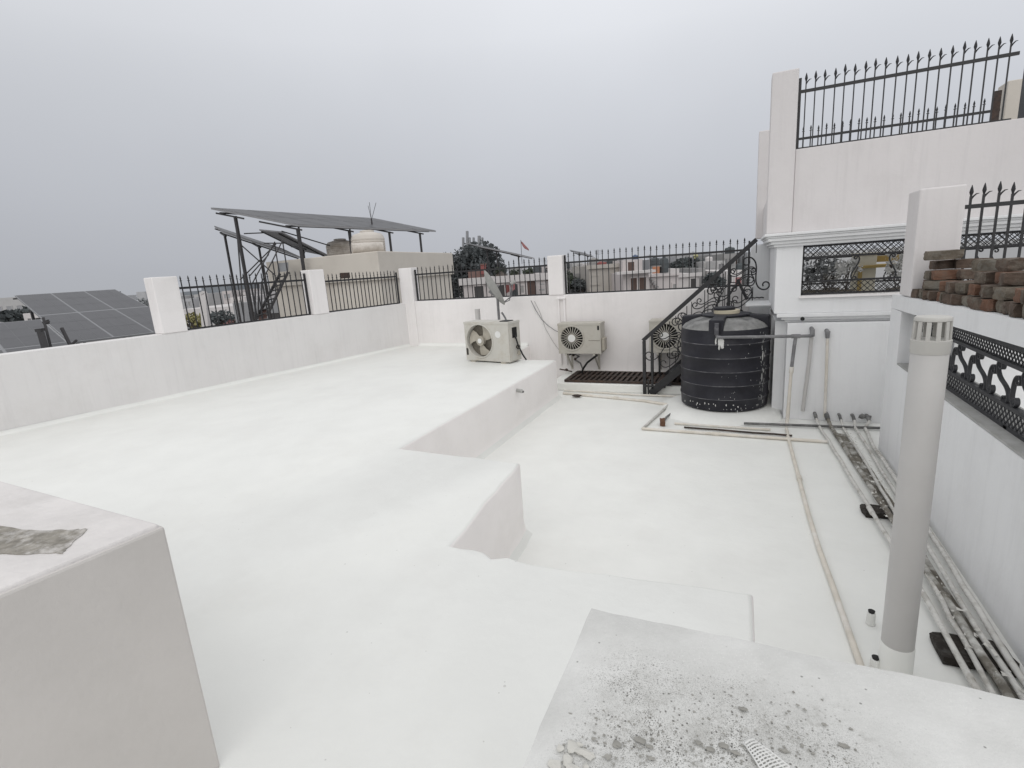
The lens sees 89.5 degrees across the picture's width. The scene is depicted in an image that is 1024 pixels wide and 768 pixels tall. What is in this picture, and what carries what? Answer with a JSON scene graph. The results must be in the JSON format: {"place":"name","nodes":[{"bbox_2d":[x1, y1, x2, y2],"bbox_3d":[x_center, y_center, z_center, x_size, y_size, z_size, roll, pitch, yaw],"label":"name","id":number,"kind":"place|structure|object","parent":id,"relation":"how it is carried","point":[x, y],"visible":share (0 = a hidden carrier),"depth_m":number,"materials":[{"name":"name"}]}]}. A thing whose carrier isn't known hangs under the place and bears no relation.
{"place":"outdoors","nodes":[
{"label":"outdoors","id":0,"kind":"place"},
{"bbox_2d":[0,297,24,322],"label":"house","id":1,"kind":"structure","parent":0,"point":[9,303],"depth_m":60.17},
{"bbox_2d":[184,303,233,325],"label":"house","id":2,"kind":"structure","parent":0,"point":[211,308],"depth_m":45.08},
{"bbox_2d":[201,284,259,292],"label":"house","id":3,"kind":"structure","parent":0,"point":[215,289],"depth_m":75.18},
{"bbox_2d":[266,251,453,316],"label":"neighbour house","id":4,"kind":"structure","parent":0,"point":[383,262],"depth_m":12.87,"materials":[{"name":"paint"}]},
{"bbox_2d":[214,226,299,321],"bbox_3d":[-6.954,-1.693,14.796,1.697,5.791,3.003,-12,15,-31],"label":"solar row","id":5,"kind":"object","parent":4,"relation":"on","point":[225,233],"visible":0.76,"depth_m":13.82,"materials":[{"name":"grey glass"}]},
{"bbox_2d":[237,231,329,320],"bbox_3d":[-5.821,-2.777,13.447,2.520,2.338,0.629,-12,15,-33],"label":"steel frame","id":6,"kind":"object","parent":5,"relation":"attached to","point":[260,259],"visible":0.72,"depth_m":12.91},
{"bbox_2d":[252,240,288,319],"bbox_3d":[-5.774,-2.494,12.387,0.725,1.840,1.308,2,14,24],"label":"metal stair","id":7,"kind":"object","parent":4,"relation":"attached to","point":[282,267],"visible":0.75,"depth_m":12.15,"materials":[{"name":"metal"}]},
{"bbox_2d":[259,229,326,257],"bbox_3d":[-6.955,-2.286,17.257,1.352,5.875,3.349,-12,15,-34],"label":"solar row","id":8,"kind":"object","parent":4,"relation":"on","point":[289,240],"visible":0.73,"depth_m":16.28,"materials":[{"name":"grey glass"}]},
{"bbox_2d":[211,208,435,320],"bbox_3d":[-4.686,-2.254,15.194,1.712,5.405,6.419,3,15,30],"label":"solar canopy","id":9,"kind":"object","parent":4,"relation":"on","point":[299,220],"visible":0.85,"depth_m":13.49,"materials":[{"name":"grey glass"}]},
{"bbox_2d":[326,238,350,255],"bbox_3d":[-4.837,-3.828,14.609,0.800,0.540,0.800,2,14,24],"label":"roof tank","id":10,"kind":"object","parent":4,"relation":"on","point":[340,246],"visible":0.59,"depth_m":14.27,"materials":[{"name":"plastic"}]},
{"bbox_2d":[351,242,383,253],"bbox_3d":[-3.556,-3.357,12.745,0.774,0.256,0.260,-10,14,-23],"label":"drum","id":11,"kind":"object","parent":4,"relation":"on","point":[366,247],"visible":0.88,"depth_m":12.63,"materials":[{"name":"plastic"}]},
{"bbox_2d":[351,230,385,250],"bbox_3d":[-3.779,-3.715,13.575,0.860,0.626,0.860,2,14,24],"label":"roof tank","id":12,"kind":"object","parent":4,"relation":"on","point":[365,236],"visible":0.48,"depth_m":13.23,"materials":[{"name":"plastic"}]},
{"bbox_2d":[0,345,754,767],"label":"roof deck","id":13,"kind":"structure","parent":0,"point":[358,583],"depth_m":2.69,"materials":[{"name":"white paint"}]},
{"bbox_2d":[0,481,219,767],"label":"plaster block","id":14,"kind":"structure","parent":13,"relation":"on","point":[98,667],"depth_m":1.29,"materials":[{"name":"paint"}]},
{"bbox_2d":[0,267,419,435],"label":"parapet wall","id":15,"kind":"structure","parent":13,"relation":"on","point":[173,357],"depth_m":7.03,"materials":[{"name":"paint"}]},
{"bbox_2d":[179,271,310,329],"bbox_3d":[-4.011,-1.324,7.904,0.030,0.745,2.001,5,15,34],"label":"spiked railing","id":16,"kind":"object","parent":15,"relation":"on","point":[204,286],"visible":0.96,"depth_m":7.85,"materials":[{"name":"black metal"}]},
{"bbox_2d":[324,271,399,311],"bbox_3d":[-2.772,-1.760,9.641,0.058,0.671,1.756,5,15,34],"label":"spiked railing","id":17,"kind":"object","parent":15,"relation":"on","point":[344,275],"visible":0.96,"depth_m":9.62,"materials":[{"name":"black metal"}]},
{"bbox_2d":[463,320,526,363],"bbox_3d":[-0.242,-0.672,8.037,1.037,0.642,0.325,5,16,36],"label":"air conditioner","id":18,"kind":"object","parent":13,"relation":"on","point":[493,340],"visible":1,"depth_m":7.91,"materials":[{"name":"metal"}]},
{"bbox_2d":[484,270,515,319],"bbox_3d":[-0.235,-1.264,8.929,0.538,1.404,0.521,2,14,24],"label":"satellite dish","id":19,"kind":"object","parent":13,"relation":"on","point":[494,291],"visible":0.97,"depth_m":8.79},
{"bbox_2d":[523,608,1023,767],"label":"parapet block","id":20,"kind":"structure","parent":13,"relation":"on","point":[892,719],"depth_m":0.69,"materials":[{"name":"paint"}]},
{"bbox_2d":[561,676,856,764],"bbox_3d":[0.244,0.442,0.687,0.362,0.002,0.137,-3,13,4],"label":"fine grit","id":21,"kind":"object","parent":20,"relation":"on","point":[693,749],"visible":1,"depth_m":0.65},
{"bbox_2d":[743,738,789,767],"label":"scrap","id":22,"kind":"object","parent":20,"relation":"on","point":[755,742],"visible":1,"depth_m":0.62,"materials":[{"name":"white plastic"}]},
{"bbox_2d":[0,0,1023,300],"label":"sky","id":23,"kind":"structure","parent":0,"point":[552,127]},
{"bbox_2d":[118,239,1023,338],"bbox_3d":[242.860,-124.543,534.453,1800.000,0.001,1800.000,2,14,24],"label":"ground","id":24,"kind":"structure","parent":0,"point":[1011,252],"depth_m":330.82,"materials":[{"name":"soil"}]},
{"bbox_2d":[0,308,29,321],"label":"tree","id":25,"kind":"object","parent":24,"relation":"on","point":[6,315],"visible":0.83,"depth_m":54.58,"materials":[{"name":"green plant"}]},
{"bbox_2d":[194,292,223,305],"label":"house","id":26,"kind":"structure","parent":24,"relation":"on","point":[216,297],"depth_m":66.20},
{"bbox_2d":[232,300,278,322],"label":"house","id":27,"kind":"structure","parent":24,"relation":"on","point":[247,315],"depth_m":21.08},
{"bbox_2d":[451,239,503,297],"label":"tree","id":28,"kind":"object","parent":24,"relation":"on","point":[474,255],"visible":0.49,"depth_m":45.19,"materials":[{"name":"green plant"}]},
{"bbox_2d":[459,269,547,297],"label":"house","id":29,"kind":"structure","parent":24,"relation":"on","point":[517,283],"depth_m":26.07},
{"bbox_2d":[466,243,533,273],"bbox_3d":[-0.713,-7.341,30.087,4.025,2.090,2.069,-3,13,3],"label":"solar canopy","id":30,"kind":"object","parent":29,"relation":"on","point":[487,249],"visible":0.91,"depth_m":29.45,"materials":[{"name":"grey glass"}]},
{"bbox_2d":[571,278,585,292],"bbox_3d":[4.318,-0.926,31.060,1.382,10.707,1.556,2,14,24],"label":"tree","id":31,"kind":"object","parent":24,"relation":"on","point":[576,286],"visible":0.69,"depth_m":29.82,"materials":[{"name":"green plant"}]},
{"bbox_2d":[572,263,618,291],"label":"house","id":32,"kind":"structure","parent":24,"relation":"on","point":[599,276],"depth_m":28.17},
{"bbox_2d":[611,269,655,290],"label":"house","id":33,"kind":"structure","parent":24,"relation":"on","point":[616,286],"depth_m":25.08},
{"bbox_2d":[613,259,642,271],"bbox_3d":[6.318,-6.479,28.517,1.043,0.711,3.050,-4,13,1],"label":"house","id":34,"kind":"structure","parent":33,"relation":"on","point":[629,265],"depth_m":27.06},
{"bbox_2d":[649,273,681,288],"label":"house","id":35,"kind":"structure","parent":24,"relation":"on","point":[652,285],"depth_m":27.06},
{"bbox_2d":[670,256,701,267],"bbox_3d":[13.225,-3.825,39.382,2.772,11.524,3.037,2,14,24],"label":"tree","id":36,"kind":"object","parent":24,"relation":"on","point":[685,262],"visible":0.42,"depth_m":37.65,"materials":[{"name":"green plant"}]},
{"bbox_2d":[678,272,701,287],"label":"house","id":37,"kind":"structure","parent":24,"relation":"on","point":[686,279],"depth_m":30.07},
{"bbox_2d":[679,268,705,286],"bbox_3d":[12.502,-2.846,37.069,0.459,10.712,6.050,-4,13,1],"label":"house","id":38,"kind":"structure","parent":24,"relation":"on","point":[685,270],"depth_m":33.22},
{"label":"house","id":39,"kind":"object","parent":24,"relation":"on","visible":0},
{"bbox_2d":[0,319,67,353],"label":"solar array","id":40,"kind":"object","parent":39,"relation":"on","point":[15,336],"visible":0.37,"depth_m":11.79,"materials":[{"name":"grey glass"}]},
{"bbox_2d":[34,328,48,347],"bbox_3d":[-9.989,-0.926,11.012,0.295,0.517,0.166,6,16,37],"label":"post","id":41,"kind":"object","parent":40,"relation":"attached to","point":[42,338],"visible":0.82,"depth_m":10.96,"materials":[{"name":"metal"}]},
{"bbox_2d":[13,289,188,343],"bbox_3d":[-13.634,-1.987,17.110,7.259,2.259,3.114,7,16,40],"label":"solar array","id":42,"kind":"object","parent":39,"relation":"on","point":[88,316],"visible":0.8,"depth_m":16.60,"materials":[{"name":"grey glass"}]},
{"bbox_2d":[185,312,201,327],"bbox_3d":[-16.095,-1.695,26.438,1.599,3.998,1.394,-9,14,-23],"label":"tree","id":43,"kind":"object","parent":39,"relation":"on","point":[192,320],"visible":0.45,"depth_m":25.89,"materials":[{"name":"green plant"}]},
{"bbox_2d":[199,291,210,326],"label":"chimney pipe","id":44,"kind":"object","parent":39,"relation":"on","point":[205,308],"visible":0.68,"depth_m":23.87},
{"bbox_2d":[210,310,234,324],"bbox_3d":[-16.736,-1.970,30.502,1.892,4.843,1.854,-6,13,-7],"label":"tree","id":45,"kind":"object","parent":39,"relation":"on","point":[220,317],"visible":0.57,"depth_m":29.89,"materials":[{"name":"green plant"}]},
{"bbox_2d":[698,253,735,269],"bbox_3d":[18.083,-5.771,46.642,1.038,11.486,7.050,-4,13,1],"label":"house","id":46,"kind":"structure","parent":0,"point":[727,257],"depth_m":42.23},
{"bbox_2d":[705,270,741,284],"bbox_3d":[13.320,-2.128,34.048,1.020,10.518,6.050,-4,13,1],"label":"house","id":47,"kind":"structure","parent":0,"point":[733,279],"depth_m":30.09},
{"bbox_2d":[484,390,1023,695],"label":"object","id":48,"kind":"structure","parent":0,"point":[611,487],"depth_m":4.05,"materials":[{"name":"paint"}]},
{"bbox_2d":[415,244,770,377],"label":"parapet wall","id":49,"kind":"structure","parent":48,"relation":"on","point":[626,317],"depth_m":8.98,"materials":[{"name":"white paint"}]},
{"bbox_2d":[414,257,548,300],"bbox_3d":[-0.628,-1.959,9.745,2.832,0.670,0.026,2,14,24],"label":"spiked railing","id":50,"kind":"object","parent":49,"relation":"on","point":[480,270],"visible":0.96,"depth_m":9.77,"materials":[{"name":"black metal"}]},
{"bbox_2d":[557,321,606,369],"bbox_3d":[1.227,-0.638,8.883,0.796,0.858,0.365,2,14,24],"label":"air conditioner","id":51,"kind":"object","parent":49,"relation":"attached to","point":[581,337],"visible":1,"depth_m":8.72,"materials":[{"name":"metal"}]},
{"bbox_2d":[564,238,749,293],"bbox_3d":[2.268,-1.898,8.443,2.942,0.728,0.026,2,14,24],"label":"spiked railing","id":52,"kind":"object","parent":49,"relation":"on","point":[650,257],"visible":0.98,"depth_m":8.45,"materials":[{"name":"black metal"}]},
{"bbox_2d":[649,318,681,369],"bbox_3d":[2.622,-0.614,8.254,0.796,0.858,0.365,2,14,24],"label":"air conditioner","id":53,"kind":"object","parent":49,"relation":"attached to","point":[653,324],"visible":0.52,"depth_m":8.16,"materials":[{"name":"metal"}]},
{"bbox_2d":[563,392,666,404],"bbox_3d":[1.502,0.209,7.700,1.703,0.051,0.102,6,16,38],"label":"pipe","id":54,"kind":"object","parent":48,"relation":"on","point":[619,398],"visible":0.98,"depth_m":7.64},
{"bbox_2d":[564,389,678,396],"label":"pipe","id":55,"kind":"object","parent":48,"relation":"on","point":[621,393],"visible":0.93,"depth_m":7.87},
{"bbox_2d":[557,371,768,397],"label":"curb","id":56,"kind":"structure","parent":48,"relation":"on","point":[615,387],"depth_m":8.13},
{"bbox_2d":[564,370,680,384],"bbox_3d":[2.188,-0.099,8.267,2.595,0.040,0.765,2,14,24],"label":"floor grating","id":57,"kind":"object","parent":56,"relation":"on","point":[627,377],"visible":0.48,"depth_m":8.41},
{"bbox_2d":[642,238,770,393],"bbox_3d":[2.832,-0.945,7.584,1.701,2.196,0.770,2,14,24],"label":"iron stair","id":58,"kind":"object","parent":48,"relation":"on","point":[673,372],"visible":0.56,"depth_m":7.50,"materials":[{"name":"metal"}]},
{"bbox_2d":[662,395,780,425],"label":"tank plinth","id":59,"kind":"structure","parent":48,"relation":"on","point":[677,408],"depth_m":6.37,"materials":[{"name":"concrete"}]},
{"bbox_2d":[680,306,770,412],"bbox_3d":[2.765,-0.376,6.732,1.083,1.252,1.084,2,14,24],"label":"water tank","id":60,"kind":"object","parent":59,"relation":"on","point":[724,375],"visible":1,"depth_m":6.33,"materials":[{"name":"black plastic"}]},
{"bbox_2d":[674,422,770,430],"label":"pipe","id":61,"kind":"object","parent":48,"relation":"on","point":[722,426],"visible":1,"depth_m":6.07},
{"bbox_2d":[642,427,827,442],"bbox_3d":[2.426,0.571,5.799,1.914,0.044,0.046,2,14,25],"label":"pipe","id":62,"kind":"object","parent":48,"relation":"on","point":[739,435],"visible":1,"depth_m":5.75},
{"bbox_2d":[684,426,791,436],"bbox_3d":[2.555,0.539,5.894,1.134,0.023,0.027,3,14,28],"label":"pipe","id":63,"kind":"object","parent":48,"relation":"on","point":[737,431],"visible":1,"depth_m":5.88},
{"bbox_2d":[744,422,879,428],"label":"pipe","id":64,"kind":"object","parent":48,"relation":"on","point":[805,425],"visible":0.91,"depth_m":5.88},
{"bbox_2d":[785,427,864,665],"bbox_3d":[2.382,0.939,4.175,0.066,0.042,3.802,1,14,23],"label":"pipe","id":65,"kind":"object","parent":48,"relation":"on","point":[849,634],"visible":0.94,"depth_m":3.24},
{"bbox_2d":[866,609,875,625],"bbox_3d":[1.932,1.254,2.779,0.044,0.084,0.043,2,14,24],"label":"pipe stub","id":66,"kind":"object","parent":48,"relation":"on","point":[871,617],"visible":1,"depth_m":2.77,"materials":[{"name":"white plastic"}]},
{"bbox_2d":[860,504,893,518],"bbox_3d":[2.790,0.964,3.894,0.265,0.051,0.153,0,13,19],"label":"brick","id":67,"kind":"object","parent":48,"relation":"on","point":[879,511],"visible":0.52,"depth_m":3.88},
{"bbox_2d":[813,412,981,690],"bbox_3d":[2.650,0.965,3.778,0.060,0.095,5.205,1,14,22],"label":"pipe","id":68,"kind":"object","parent":48,"relation":"on","point":[970,678],"visible":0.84,"depth_m":2.82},
{"bbox_2d":[878,315,953,674],"bbox_3d":[1.761,0.551,2.272,0.137,1.700,0.137,2,14,24],"label":"vent pipe","id":69,"kind":"object","parent":48,"relation":"on","point":[929,356],"visible":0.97,"depth_m":2.21,"materials":[{"name":"grey plastic"}]},
{"bbox_2d":[837,413,996,693],"bbox_3d":[2.777,0.971,3.721,0.058,0.094,5.200,2,14,24],"label":"pipe","id":70,"kind":"object","parent":48,"relation":"on","point":[979,668],"visible":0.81,"depth_m":2.74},
{"bbox_2d":[824,412,1015,698],"bbox_3d":[2.746,0.967,3.735,0.068,0.107,5.205,1,14,22],"label":"pipe","id":71,"kind":"object","parent":48,"relation":"on","point":[991,668],"visible":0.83,"depth_m":2.72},
{"bbox_2d":[836,427,1023,695],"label":"paint flakes","id":72,"kind":"object","parent":71,"relation":"on","point":[985,644],"visible":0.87,"depth_m":2.74,"materials":[{"name":"white paint"}]},
{"bbox_2d":[838,433,1018,698],"bbox_3d":[2.730,1.065,3.544,0.119,0.009,4.610,1,14,22],"label":"dirt streak","id":73,"kind":"object","parent":48,"relation":"on","point":[853,451],"visible":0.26,"depth_m":4.09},
{"bbox_2d":[850,413,1023,699],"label":"pipe","id":74,"kind":"object","parent":48,"relation":"on","point":[1011,679],"visible":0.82,"depth_m":2.81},
{"bbox_2d":[863,414,1023,687],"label":"pipe","id":75,"kind":"object","parent":48,"relation":"on","point":[1006,655],"visible":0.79,"depth_m":2.85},
{"bbox_2d":[929,632,1019,677],"bbox_3d":[2.247,1.310,2.515,0.303,0.047,0.203,1,14,23],"label":"brick","id":76,"kind":"object","parent":48,"relation":"on","point":[942,649],"visible":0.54,"depth_m":2.50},
{"bbox_2d":[755,68,1023,422],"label":"terrace house","id":77,"kind":"structure","parent":0,"point":[857,191],"depth_m":5.66,"materials":[{"name":"white paint"}]},
{"bbox_2d":[714,323,814,426],"bbox_3d":[2.942,-0.118,6.035,1.069,1.197,0.318,-1,13,15],"label":"pipe tee","id":78,"kind":"object","parent":77,"relation":"attached to","point":[794,336],"visible":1,"depth_m":5.99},
{"bbox_2d":[801,337,812,411],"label":"pipe","id":79,"kind":"object","parent":77,"relation":"attached to","point":[808,366],"visible":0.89,"depth_m":6.00,"materials":[{"name":"grey plastic"}]},
{"bbox_2d":[803,259,820,292],"bbox_3d":[3.843,-1.327,6.658,0.267,0.558,0.259,2,14,24],"label":"potted plant","id":80,"kind":"object","parent":77,"relation":"on","point":[811,272],"visible":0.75,"depth_m":6.61,"materials":[{"name":"grey plant"}]},
{"bbox_2d":[823,329,829,416],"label":"pipe","id":81,"kind":"object","parent":77,"relation":"attached to","point":[827,334],"visible":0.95,"depth_m":5.93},
{"bbox_2d":[816,257,842,292],"bbox_3d":[4.003,-1.325,6.519,0.349,0.594,0.293,2,14,24],"label":"potted plant","id":82,"kind":"object","parent":77,"relation":"on","point":[821,266],"visible":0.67,"depth_m":6.49,"materials":[{"name":"grey plant"}]},
{"bbox_2d":[834,257,862,291],"bbox_3d":[4.128,-1.283,6.369,0.373,0.559,0.297,2,14,24],"label":"potted plant","id":83,"kind":"object","parent":77,"relation":"on","point":[843,268],"visible":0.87,"depth_m":6.32,"materials":[{"name":"grey plant"}]},
{"bbox_2d":[801,238,904,294],"bbox_3d":[3.959,-1.283,5.654,1.382,0.558,0.020,2,14,24],"label":"iron grille","id":84,"kind":"object","parent":77,"relation":"on","point":[818,257],"visible":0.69,"depth_m":5.73,"materials":[{"name":"metal"}]},
{"bbox_2d":[850,252,876,290],"bbox_3d":[4.555,-1.401,6.706,0.260,0.587,0.220,2,14,24],"label":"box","id":85,"kind":"object","parent":77,"relation":"on","point":[868,260],"visible":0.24,"depth_m":6.59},
{"bbox_2d":[857,254,899,290],"bbox_3d":[4.847,-1.372,6.603,0.820,0.538,0.340,2,14,24],"label":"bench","id":86,"kind":"object","parent":77,"relation":"on","point":[883,258],"visible":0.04,"depth_m":6.63,"materials":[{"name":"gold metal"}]},
{"bbox_2d":[884,248,902,289],"bbox_3d":[4.528,-1.285,6.072,0.314,0.640,0.265,2,14,24],"label":"potted plant","id":87,"kind":"object","parent":77,"relation":"on","point":[889,270],"visible":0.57,"depth_m":6.04,"materials":[{"name":"grey plant"}]},
{"bbox_2d":[796,33,1019,148],"bbox_3d":[3.961,-2.952,5.283,1.829,0.781,0.026,2,14,24],"label":"spiked railing","id":88,"kind":"object","parent":77,"relation":"on","point":[927,69],"visible":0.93,"depth_m":5.24,"materials":[{"name":"black metal"}]},
{"bbox_2d":[960,230,1023,279],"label":"iron grille","id":89,"kind":"object","parent":77,"relation":"attached to","point":[989,246],"visible":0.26,"depth_m":5.21,"materials":[{"name":"metal"}]},
{"bbox_2d":[799,90,1001,145],"bbox_3d":[4.942,-3.306,6.890,2.390,0.670,0.060,2,14,24],"label":"spiked railing","id":90,"kind":"object","parent":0,"point":[996,104],"visible":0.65,"depth_m":6.69,"materials":[{"name":"black metal"}]},
{"bbox_2d":[803,233,1023,289],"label":"iron grille","id":91,"kind":"object","parent":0,"point":[884,281],"visible":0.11,"depth_m":6.97,"materials":[{"name":"metal"}]},
{"bbox_2d":[878,184,1023,666],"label":"boundary wall","id":92,"kind":"structure","parent":0,"point":[976,525],"depth_m":3.21,"materials":[{"name":"white paint"}]},
{"bbox_2d":[922,290,937,299],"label":"brick","id":93,"kind":"object","parent":92,"relation":"on","point":[924,294],"visible":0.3,"depth_m":4.00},
{"bbox_2d":[923,279,962,289],"bbox_3d":[3.305,-0.763,3.963,0.230,0.072,0.108,8,17,42],"label":"brick","id":94,"kind":"object","parent":93,"relation":"on","point":[931,284],"visible":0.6,"depth_m":3.96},
{"bbox_2d":[923,269,955,279],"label":"brick","id":95,"kind":"object","parent":94,"relation":"on","point":[927,275],"visible":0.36,"depth_m":4.05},
{"bbox_2d":[929,259,953,269],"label":"brick","id":96,"kind":"object","parent":95,"relation":"on","point":[941,264],"visible":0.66,"depth_m":4.04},
{"bbox_2d":[923,249,964,260],"bbox_3d":[3.325,-0.996,3.985,0.230,0.072,0.109,0,13,15],"label":"brick","id":97,"kind":"object","parent":96,"relation":"on","point":[945,254],"visible":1,"depth_m":3.94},
{"bbox_2d":[953,258,993,268],"bbox_3d":[3.528,-0.926,3.955,0.228,0.073,0.108,3,14,27],"label":"brick","id":98,"kind":"object","parent":95,"relation":"on","point":[962,263],"visible":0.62,"depth_m":3.94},
{"bbox_2d":[931,269,962,279],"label":"brick","id":99,"kind":"object","parent":94,"relation":"on","point":[942,274],"visible":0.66,"depth_m":3.91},
{"bbox_2d":[956,269,995,278],"bbox_3d":[3.430,-0.815,3.814,0.228,0.072,0.110,1,14,21],"label":"brick","id":100,"kind":"object","parent":94,"relation":"on","point":[966,274],"visible":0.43,"depth_m":3.80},
{"bbox_2d":[950,294,966,305],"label":"brick","id":101,"kind":"object","parent":92,"relation":"on","point":[955,299],"visible":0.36,"depth_m":3.43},
{"bbox_2d":[955,282,982,293],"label":"brick","id":102,"kind":"object","parent":101,"relation":"on","point":[961,288],"visible":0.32,"depth_m":3.41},
{"bbox_2d":[915,315,1023,441],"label":"iron grille","id":103,"kind":"object","parent":92,"relation":"on","point":[1009,402],"visible":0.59,"depth_m":3.10,"materials":[{"name":"metal"}]},
{"bbox_2d":[967,296,980,306],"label":"brick","id":104,"kind":"object","parent":92,"relation":"on","point":[969,299],"visible":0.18,"depth_m":3.24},
{"bbox_2d":[967,283,996,295],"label":"brick","id":105,"kind":"object","parent":104,"relation":"on","point":[974,289],"visible":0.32,"depth_m":3.20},
{"bbox_2d":[974,270,1023,283],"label":"brick","id":106,"kind":"object","parent":105,"relation":"on","point":[987,277],"visible":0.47,"depth_m":3.14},
{"bbox_2d":[971,258,1006,270],"bbox_3d":[3.053,-0.753,3.246,0.228,0.072,0.109,0,13,16],"label":"brick","id":107,"kind":"object","parent":106,"relation":"on","point":[983,264],"visible":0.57,"depth_m":3.23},
{"bbox_2d":[980,299,997,311],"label":"brick","id":108,"kind":"object","parent":92,"relation":"on","point":[987,305],"visible":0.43,"depth_m":2.97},
{"bbox_2d":[981,285,1012,297],"bbox_3d":[2.857,-0.537,2.974,0.230,0.073,0.111,7,17,41],"label":"brick","id":109,"kind":"object","parent":108,"relation":"on","point":[987,291],"visible":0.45,"depth_m":3.00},
{"bbox_2d":[994,271,1021,283],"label":"brick","id":110,"kind":"object","parent":109,"relation":"on","point":[997,274],"visible":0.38,"depth_m":3.00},
{"bbox_2d":[995,257,1023,270],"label":"brick","id":111,"kind":"object","parent":110,"relation":"on","point":[1013,264],"visible":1,"depth_m":2.98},
{"bbox_2d":[962,181,1023,279],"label":"spiked railing","id":112,"kind":"object","parent":92,"relation":"on","point":[997,204],"visible":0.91,"depth_m":4.09,"materials":[{"name":"black metal"}]},
{"bbox_2d":[995,300,1012,312],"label":"brick","id":113,"kind":"object","parent":92,"relation":"on","point":[998,306],"visible":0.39,"depth_m":2.88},
{"bbox_2d":[992,285,1023,299],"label":"brick","id":114,"kind":"object","parent":113,"relation":"on","point":[1004,293],"visible":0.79,"depth_m":2.82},
{"bbox_2d":[998,271,1023,285],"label":"brick","id":115,"kind":"object","parent":114,"relation":"on","point":[1014,278],"visible":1,"depth_m":2.83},
{"bbox_2d":[1008,302,1022,317],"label":"brick","id":116,"kind":"object","parent":92,"relation":"on","point":[1015,309],"visible":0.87,"depth_m":2.64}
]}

